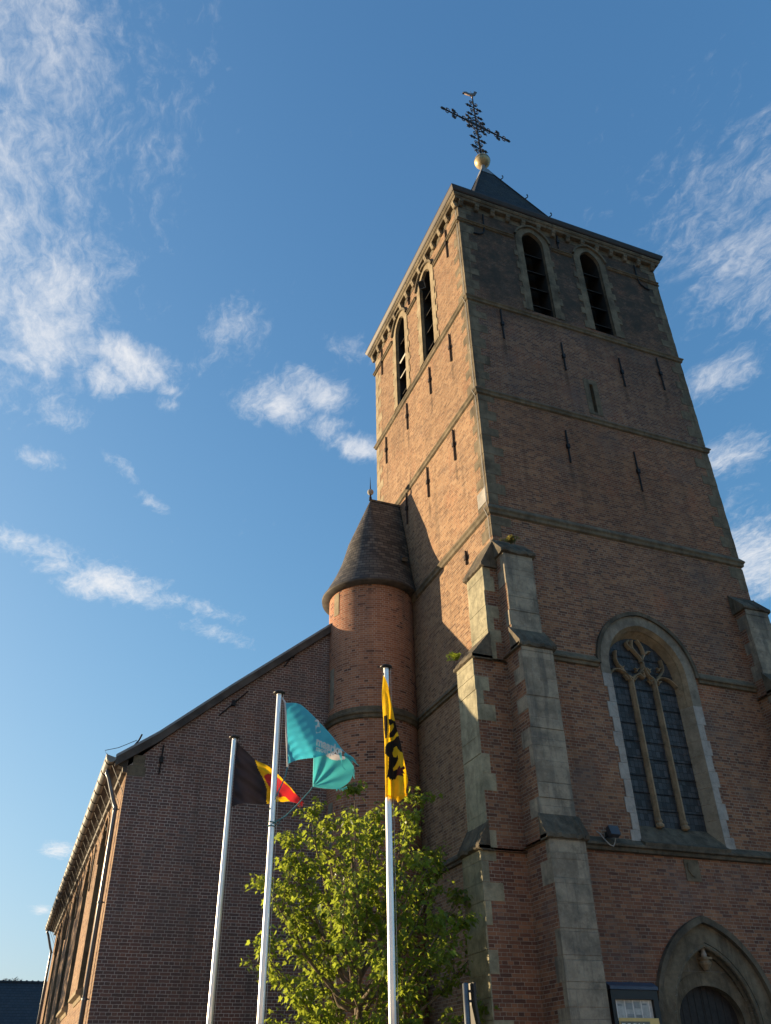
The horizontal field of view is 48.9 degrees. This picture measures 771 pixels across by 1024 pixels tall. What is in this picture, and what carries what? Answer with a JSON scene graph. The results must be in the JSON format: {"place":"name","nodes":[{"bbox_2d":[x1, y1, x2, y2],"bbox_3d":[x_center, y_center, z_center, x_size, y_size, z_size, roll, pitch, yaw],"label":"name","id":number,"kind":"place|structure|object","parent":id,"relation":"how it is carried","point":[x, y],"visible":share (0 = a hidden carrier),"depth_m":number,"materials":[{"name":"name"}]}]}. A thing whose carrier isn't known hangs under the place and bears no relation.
{"place":"outdoors","nodes":[
{"label":"outdoors","id":0,"kind":"place"},
{"bbox_2d":[0,980,46,1023],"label":"house","id":1,"kind":"structure","parent":0,"point":[20,1000],"depth_m":59.84,"materials":[{"name":"brick"}]},
{"bbox_2d":[0,0,770,980],"label":"sky","id":2,"kind":"structure","parent":0,"point":[212,212],"materials":[{"name":"blue"}]},
{"label":"ground","id":3,"kind":"structure","parent":0,"visible":0},
{"bbox_2d":[206,735,239,1023],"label":"flagpole","id":4,"kind":"object","parent":3,"relation":"on","point":[214,967],"visible":1,"depth_m":16.13,"materials":[{"name":"white metal"}]},
{"bbox_2d":[232,742,303,806],"bbox_3d":[-2.387,5.421,17.512,1.455,1.320,0.273,6,-35,-11],"label":"national flag","id":5,"kind":"object","parent":4,"relation":"hanging from","point":[252,779],"visible":0.93,"depth_m":17.39,"materials":[{"name":"black fabric"}]},
{"bbox_2d":[257,690,284,1023],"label":"flagpole","id":6,"kind":"object","parent":3,"relation":"on","point":[279,694],"visible":1,"depth_m":14.12,"materials":[{"name":"white metal"}]},
{"bbox_2d":[268,698,358,827],"bbox_3d":[-1.264,4.441,15.245,1.580,2.368,0.274,-3,-35,3],"label":"town flag","id":7,"kind":"object","parent":6,"relation":"attached to","point":[308,735],"visible":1,"depth_m":15.36,"materials":[{"name":"teal fabric"}]},
{"bbox_2d":[239,779,499,1023],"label":"maple tree","id":8,"kind":"object","parent":3,"relation":"on","point":[357,996],"visible":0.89,"depth_m":15.26,"materials":[{"name":"green plant"}]},
{"bbox_2d":[380,664,397,1023],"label":"flagpole","id":9,"kind":"object","parent":3,"relation":"on","point":[386,668],"visible":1,"depth_m":12.81,"materials":[{"name":"white metal"}]},
{"bbox_2d":[382,672,407,801],"bbox_3d":[0.152,3.719,14.376,0.410,2.341,0.165,-1,-35,0],"label":"lion flag","id":10,"kind":"object","parent":9,"relation":"hanging from","point":[396,779],"visible":1,"depth_m":14.10,"materials":[{"name":"yellow fabric"}]},
{"bbox_2d":[36,91,770,1023],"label":"church","id":11,"kind":"structure","parent":3,"relation":"on","point":[602,625],"depth_m":20.95,"materials":[{"name":"brick"}]},
{"bbox_2d":[42,923,60,1023],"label":"nave window","id":12,"kind":"structure","parent":11,"relation":"in","point":[55,950],"depth_m":36.62,"materials":[{"name":"glass"}]},
{"bbox_2d":[47,905,69,1023],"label":"nave window","id":13,"kind":"structure","parent":11,"relation":"in","point":[65,922],"depth_m":33.06,"materials":[{"name":"glass"}]},
{"bbox_2d":[49,881,79,1023],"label":"nave window","id":14,"kind":"structure","parent":11,"relation":"in","point":[54,1021],"depth_m":29.47,"materials":[{"name":"glass"}]},
{"bbox_2d":[56,851,92,1021],"bbox_3d":[-9.054,12.547,25.365,0.580,4.520,2.240,12,-37,-18],"label":"nave window","id":15,"kind":"structure","parent":11,"relation":"in","point":[62,1013],"depth_m":25.87,"materials":[{"name":"glass"}]},
{"bbox_2d":[68,812,109,1007],"bbox_3d":[-7.399,10.110,21.898,0.580,4.520,2.240,12,-37,-18],"label":"nave window","id":16,"kind":"structure","parent":11,"relation":"in","point":[76,996],"depth_m":22.41,"materials":[{"name":"glass"}]},
{"bbox_2d":[390,307,410,411],"bbox_3d":[0.849,-5.741,31.174,0.800,4.360,1.598,12,-37,-18],"label":"belfry window","id":17,"kind":"structure","parent":11,"relation":"in","point":[400,330],"depth_m":31.27,"materials":[{"name":"stone"}]},
{"bbox_2d":[414,259,439,367],"bbox_3d":[1.615,-7.022,29.350,0.995,4.360,1.620,12,-37,-18],"label":"belfry window","id":18,"kind":"structure","parent":11,"relation":"in","point":[425,285],"depth_m":29.55,"materials":[{"name":"stone"}]},
{"bbox_2d":[446,652,460,660],"bbox_3d":[1.573,3.262,19.373,0.349,0.240,0.388,4,-35,-8],"label":"wall plant","id":19,"kind":"object","parent":11,"relation":"on","point":[454,656],"depth_m":19.32,"materials":[{"name":"green plant"}]},
{"bbox_2d":[499,534,520,543],"bbox_3d":[2.998,0.644,20.436,0.441,0.198,0.449,12,-37,-18],"label":"wall plant","id":20,"kind":"object","parent":11,"relation":"on","point":[510,539],"depth_m":20.36,"materials":[{"name":"green plant"}]},
{"bbox_2d":[514,225,564,320],"bbox_3d":[4.885,-7.864,28.231,1.566,4.360,0.800,12,-37,-18],"label":"belfry window","id":21,"kind":"structure","parent":11,"relation":"in","point":[540,290],"depth_m":28.30,"materials":[{"name":"stone"}]},
{"bbox_2d":[583,378,603,416],"bbox_3d":[6.141,-3.323,25.497,0.480,1.400,0.415,12,-37,-18],"label":"slit window","id":22,"kind":"structure","parent":11,"relation":"in","point":[591,389],"depth_m":25.35,"materials":[{"name":"stone"}]},
{"bbox_2d":[571,244,625,338],"bbox_3d":[6.998,-7.424,28.929,1.593,4.360,0.800,12,-37,-18],"label":"belfry window","id":23,"kind":"structure","parent":11,"relation":"in","point":[600,310],"depth_m":28.94,"materials":[{"name":"stone"}]},
{"bbox_2d":[596,825,620,846],"bbox_3d":[4.550,6.611,17.261,0.347,0.384,0.374,12,-37,-18],"label":"floodlight","id":24,"kind":"object","parent":11,"relation":"attached to","point":[613,831],"visible":1,"depth_m":17.22,"materials":[{"name":"grey metal"}]},
{"bbox_2d":[605,982,661,1023],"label":"notice board","id":25,"kind":"object","parent":11,"relation":"attached to","point":[633,1002],"visible":0.95,"depth_m":15.66,"materials":[{"name":"black metal"}]},
{"bbox_2d":[596,612,735,852],"bbox_3d":[6.288,4.905,19.632,2.900,5.670,0.495,12,-37,-18],"label":"tracery window","id":26,"kind":"structure","parent":11,"relation":"in","point":[653,675],"depth_m":19.63,"materials":[{"name":"glass"}]},
{"bbox_2d":[462,982,480,1023],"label":"road sign","id":27,"kind":"object","parent":3,"relation":"on","point":[471,1013],"visible":1,"depth_m":12.63,"materials":[{"name":"grey metal"}]}
]}

